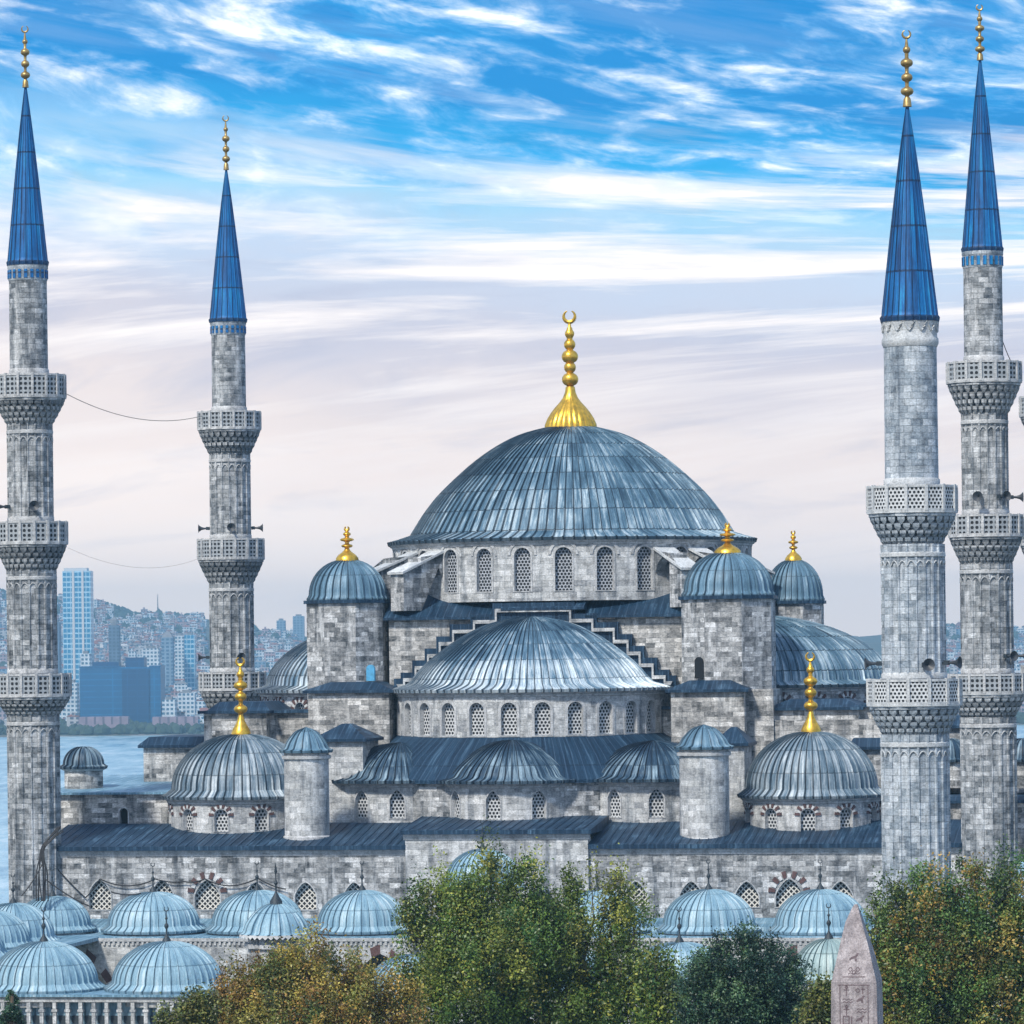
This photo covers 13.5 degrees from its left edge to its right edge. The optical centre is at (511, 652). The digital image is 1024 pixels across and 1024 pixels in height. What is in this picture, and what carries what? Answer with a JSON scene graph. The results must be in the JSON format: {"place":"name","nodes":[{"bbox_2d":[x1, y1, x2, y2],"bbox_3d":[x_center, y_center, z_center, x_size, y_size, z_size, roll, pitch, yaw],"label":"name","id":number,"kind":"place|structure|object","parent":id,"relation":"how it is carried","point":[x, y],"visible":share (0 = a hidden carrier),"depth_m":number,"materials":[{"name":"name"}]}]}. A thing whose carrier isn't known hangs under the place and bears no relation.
{"place":"outdoors","nodes":[
{"label":"outdoors","id":0,"kind":"place"},
{"bbox_2d":[0,725,1023,903],"bbox_3d":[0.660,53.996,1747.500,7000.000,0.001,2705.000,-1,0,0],"label":"water","id":1,"kind":"structure","parent":0,"point":[122,755],"depth_m":2282.34,"materials":[{"name":"blue liquid"}]},
{"bbox_2d":[0,593,1023,736],"bbox_3d":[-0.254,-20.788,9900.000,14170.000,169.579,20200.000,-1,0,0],"label":"ground","id":2,"kind":"structure","parent":0,"point":[874,642],"depth_m":4761.67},
{"bbox_2d":[0,710,5,723],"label":"house","id":3,"kind":"structure","parent":2,"relation":"on","point":[2,715],"depth_m":3218.38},
{"bbox_2d":[0,989,31,1023],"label":"conifer","id":4,"kind":"object","parent":2,"relation":"on","point":[12,1012],"visible":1,"depth_m":189.47,"materials":[{"name":"green plant"}]},
{"bbox_2d":[0,26,71,902],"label":"minaret","id":5,"kind":"object","parent":2,"relation":"on","point":[35,690],"visible":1,"depth_m":304.39,"materials":[{"name":"stone"}]},
{"bbox_2d":[0,505,9,508],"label":"loudspeaker","id":6,"kind":"object","parent":5,"relation":"attached to","point":[5,506],"visible":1,"depth_m":304.75,"materials":[{"name":"metal"}]},
{"bbox_2d":[29,501,38,510],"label":"loudspeaker","id":7,"kind":"object","parent":5,"relation":"attached to","point":[33,505],"visible":1,"depth_m":303.36,"materials":[{"name":"metal"}]},
{"bbox_2d":[62,391,200,420],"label":"cable","id":8,"kind":"object","parent":5,"relation":"attached to","point":[131,417],"visible":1,"depth_m":329.59,"materials":[{"name":"grey metal"}]},
{"bbox_2d":[57,620,61,672],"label":"skyscraper","id":9,"kind":"structure","parent":2,"relation":"on","point":[59,646],"depth_m":3702.58,"materials":[{"name":"blue glass"}]},
{"bbox_2d":[60,707,64,718],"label":"house","id":10,"kind":"structure","parent":2,"relation":"on","point":[62,714],"depth_m":3242.24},
{"bbox_2d":[65,680,79,720],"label":"apartment block","id":11,"kind":"structure","parent":2,"relation":"on","point":[72,705],"depth_m":3200.00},
{"bbox_2d":[68,712,79,726],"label":"house","id":12,"kind":"structure","parent":2,"relation":"on","point":[73,719],"depth_m":3048.97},
{"bbox_2d":[62,568,93,694],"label":"skyscraper","id":13,"kind":"structure","parent":2,"relation":"on","point":[78,617],"depth_m":3450.00,"materials":[{"name":"blue glass"}]},
{"bbox_2d":[80,651,91,665],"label":"apartment block","id":14,"kind":"structure","parent":2,"relation":"on","point":[85,658],"depth_m":3350.00,"materials":[{"name":"white concrete"}]},
{"bbox_2d":[79,716,129,728],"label":"shed","id":15,"kind":"structure","parent":2,"relation":"on","point":[111,722],"depth_m":3030.00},
{"bbox_2d":[108,617,120,661],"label":"tower block","id":16,"kind":"structure","parent":2,"relation":"on","point":[114,631],"depth_m":3800.00,"materials":[{"name":"blue glass"}]},
{"bbox_2d":[79,657,164,722],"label":"glass building","id":17,"kind":"structure","parent":2,"relation":"on","point":[133,688],"depth_m":3120.00,"materials":[{"name":"blue glass"}]},
{"bbox_2d":[142,646,160,666],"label":"apartment block","id":18,"kind":"structure","parent":2,"relation":"on","point":[152,654],"depth_m":3500.00,"materials":[{"name":"white concrete"}]},
{"bbox_2d":[161,632,174,685],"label":"tower block","id":19,"kind":"structure","parent":2,"relation":"on","point":[167,646],"depth_m":3650.00,"materials":[{"name":"blue glass"}]},
{"bbox_2d":[165,684,172,693],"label":"house","id":20,"kind":"structure","parent":2,"relation":"on","point":[168,688],"depth_m":3547.75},
{"bbox_2d":[162,696,176,716],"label":"apartment block","id":21,"kind":"structure","parent":2,"relation":"on","point":[169,706],"depth_m":3090.00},
{"bbox_2d":[152,716,198,725],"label":"shed","id":22,"kind":"structure","parent":2,"relation":"on","point":[184,720],"depth_m":3030.00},
{"bbox_2d":[171,688,179,697],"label":"house","id":23,"kind":"structure","parent":2,"relation":"on","point":[174,693],"depth_m":3444.90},
{"bbox_2d":[175,633,184,678],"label":"tower block","id":24,"kind":"structure","parent":2,"relation":"on","point":[179,658],"depth_m":3700.00,"materials":[{"name":"white concrete"}]},
{"bbox_2d":[177,708,184,715],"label":"house","id":25,"kind":"structure","parent":2,"relation":"on","point":[180,713],"depth_m":3110.73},
{"bbox_2d":[178,690,196,715],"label":"apartment block","id":26,"kind":"structure","parent":2,"relation":"on","point":[187,704],"depth_m":3130.00,"materials":[{"name":"white concrete"}]},
{"bbox_2d":[151,979,224,1023],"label":"bush","id":27,"kind":"object","parent":2,"relation":"on","point":[200,1007],"visible":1,"depth_m":200.09,"materials":[{"name":"green plant"}]},
{"bbox_2d":[184,632,196,689],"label":"tower block","id":28,"kind":"structure","parent":2,"relation":"on","point":[190,659],"depth_m":3680.00,"materials":[{"name":"blue glass"}]},
{"bbox_2d":[187,688,197,696],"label":"house","id":29,"kind":"structure","parent":2,"relation":"on","point":[195,691],"depth_m":3463.76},
{"bbox_2d":[195,714,203,719],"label":"house","id":30,"kind":"structure","parent":2,"relation":"on","point":[201,716],"depth_m":3109.34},
{"bbox_2d":[196,697,205,708],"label":"house","id":31,"kind":"structure","parent":2,"relation":"on","point":[200,702],"depth_m":3267.13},
{"bbox_2d":[197,116,265,708],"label":"minaret","id":32,"kind":"object","parent":2,"relation":"on","point":[229,426],"visible":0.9,"depth_m":359.59,"materials":[{"name":"stone"}]},
{"bbox_2d":[198,525,209,532],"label":"loudspeaker","id":33,"kind":"object","parent":32,"relation":"attached to","point":[200,528],"visible":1,"depth_m":360.87,"materials":[{"name":"metal"}]},
{"bbox_2d":[198,654,209,660],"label":"loudspeaker","id":34,"kind":"object","parent":32,"relation":"attached to","point":[200,657],"visible":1,"depth_m":360.68,"materials":[{"name":"metal"}]},
{"bbox_2d":[227,523,235,530],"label":"loudspeaker","id":35,"kind":"object","parent":32,"relation":"attached to","point":[231,527],"visible":1,"depth_m":358.40,"materials":[{"name":"metal"}]},
{"bbox_2d":[237,653,245,660],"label":"loudspeaker","id":36,"kind":"object","parent":32,"relation":"attached to","point":[240,656],"visible":0.94,"depth_m":358.45,"materials":[{"name":"metal"}]},
{"bbox_2d":[251,524,262,531],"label":"loudspeaker","id":37,"kind":"object","parent":32,"relation":"attached to","point":[259,527],"visible":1,"depth_m":360.87,"materials":[{"name":"metal"}]},
{"bbox_2d":[239,863,313,995],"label":"kiosk","id":38,"kind":"object","parent":2,"relation":"on","point":[276,917],"visible":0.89,"depth_m":270.64,"materials":[{"name":"blue metal"}]},
{"bbox_2d":[276,619,285,635],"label":"tower block","id":39,"kind":"structure","parent":2,"relation":"on","point":[281,625],"depth_m":5100.00,"materials":[{"name":"blue glass"}]},
{"bbox_2d":[293,614,304,640],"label":"tower block","id":40,"kind":"structure","parent":2,"relation":"on","point":[299,624],"depth_m":5100.00,"materials":[{"name":"blue glass"}]},
{"bbox_2d":[210,904,431,1023],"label":"broadleaf tree","id":41,"kind":"object","parent":2,"relation":"on","point":[355,998],"visible":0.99,"depth_m":204.23,"materials":[{"name":"green plant"}]},
{"bbox_2d":[0,820,1003,1023],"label":"courtyard arcade","id":42,"kind":"object","parent":2,"relation":"on","point":[65,960],"visible":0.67,"depth_m":290.60,"materials":[{"name":"metal"}]},
{"bbox_2d":[21,863,42,895],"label":"cable","id":43,"kind":"object","parent":42,"relation":"attached to","point":[33,879],"visible":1,"depth_m":297.88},
{"bbox_2d":[36,826,63,900],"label":"cable bundle","id":44,"kind":"object","parent":42,"relation":"attached to","point":[53,835],"visible":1,"depth_m":298.79,"materials":[{"name":"black rubber"}]},
{"bbox_2d":[45,879,89,906],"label":"cable","id":45,"kind":"object","parent":42,"relation":"attached to","point":[66,893],"visible":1,"depth_m":297.84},
{"bbox_2d":[111,891,140,894],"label":"cable","id":46,"kind":"object","parent":42,"relation":"attached to","point":[125,894],"visible":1,"depth_m":297.85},
{"bbox_2d":[0,590,1023,693],"bbox_3d":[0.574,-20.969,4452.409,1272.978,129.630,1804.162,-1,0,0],"label":"distant houses","id":47,"kind":"structure","parent":2,"relation":"on","point":[268,652],"depth_m":4712.66,"materials":[{"name":"grey concrete"}]},
{"bbox_2d":[0,588,1023,734],"bbox_3d":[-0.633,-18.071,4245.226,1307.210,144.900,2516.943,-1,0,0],"label":"distant woods","id":48,"kind":"object","parent":2,"relation":"on","point":[137,727],"visible":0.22,"depth_m":3024.37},
{"bbox_2d":[377,815,671,1023],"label":"broadleaf tree","id":49,"kind":"object","parent":2,"relation":"on","point":[517,962],"visible":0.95,"depth_m":212.29,"materials":[{"name":"green plant"}]},
{"bbox_2d":[57,311,1023,918],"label":"mosque","id":50,"kind":"structure","parent":2,"relation":"on","point":[571,631],"depth_m":312.02,"materials":[{"name":"grey stone"}]},
{"bbox_2d":[58,869,285,897],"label":"cable","id":51,"kind":"object","parent":50,"relation":"attached to","point":[164,881],"visible":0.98,"depth_m":303.85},
{"bbox_2d":[623,932,692,1023],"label":"sapling","id":52,"kind":"object","parent":2,"relation":"on","point":[658,1001],"visible":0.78,"depth_m":209.32,"materials":[{"name":"green plant"}]},
{"bbox_2d":[663,915,820,1023],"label":"evergreen tree","id":53,"kind":"object","parent":2,"relation":"on","point":[752,988],"visible":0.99,"depth_m":194.11,"materials":[{"name":"green plant"}]},
{"bbox_2d":[791,968,833,1023],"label":"bush","id":54,"kind":"object","parent":2,"relation":"on","point":[817,1006],"visible":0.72,"depth_m":188.19,"materials":[{"name":"green plant"}]},
{"bbox_2d":[831,904,882,1023],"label":"obelisk","id":55,"kind":"object","parent":2,"relation":"on","point":[856,991],"visible":1,"depth_m":177.22,"materials":[{"name":"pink stone"}]},
{"bbox_2d":[866,30,962,943],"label":"minaret","id":56,"kind":"object","parent":2,"relation":"on","point":[913,704],"visible":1,"depth_m":244.08,"materials":[{"name":"stone"}]},
{"bbox_2d":[864,658,881,669],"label":"loudspeaker","id":57,"kind":"object","parent":56,"relation":"attached to","point":[867,663],"visible":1,"depth_m":245.30,"materials":[{"name":"metal"}]},
{"bbox_2d":[922,659,934,670],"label":"loudspeaker","id":58,"kind":"object","parent":56,"relation":"attached to","point":[928,664],"visible":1,"depth_m":242.87,"materials":[{"name":"metal"}]},
{"bbox_2d":[942,656,961,668],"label":"loudspeaker","id":59,"kind":"object","parent":56,"relation":"attached to","point":[957,662],"visible":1,"depth_m":244.40,"materials":[{"name":"metal"}]},
{"bbox_2d":[860,833,1023,1023],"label":"broadleaf tree","id":60,"kind":"object","parent":2,"relation":"on","point":[965,965],"visible":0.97,"depth_m":210.75,"materials":[{"name":"green plant"}]},
{"bbox_2d":[945,5,1023,917],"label":"minaret","id":61,"kind":"object","parent":2,"relation":"on","point":[983,383],"visible":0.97,"depth_m":292.60,"materials":[{"name":"stone"}]},
{"bbox_2d":[972,491,982,501],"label":"loudspeaker","id":62,"kind":"object","parent":61,"relation":"attached to","point":[977,496],"visible":1,"depth_m":291.67,"materials":[{"name":"metal"}]},
{"bbox_2d":[997,491,1010,500],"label":"loudspeaker","id":63,"kind":"object","parent":61,"relation":"attached to","point":[1006,496],"visible":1,"depth_m":291.91,"materials":[{"name":"metal"}]},
{"bbox_2d":[1003,651,1017,660],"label":"loudspeaker","id":64,"kind":"object","parent":61,"relation":"attached to","point":[1013,655],"visible":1,"depth_m":291.96,"materials":[{"name":"metal"}]},
{"bbox_2d":[1011,492,1023,501],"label":"loudspeaker","id":65,"kind":"object","parent":61,"relation":"attached to","point":[1021,496],"visible":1,"depth_m":293.87,"materials":[{"name":"metal"}]},
{"bbox_2d":[1019,701,1023,711],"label":"house","id":66,"kind":"structure","parent":2,"relation":"on","point":[1022,708],"depth_m":3062.73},
{"bbox_2d":[1019,396,1023,672],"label":"minaret","id":67,"kind":"object","parent":2,"relation":"on","point":[1021,407],"visible":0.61,"depth_m":349.40,"materials":[{"name":"stone"}]},
{"bbox_2d":[0,0,1023,636],"label":"sky","id":68,"kind":"structure","parent":0,"point":[423,192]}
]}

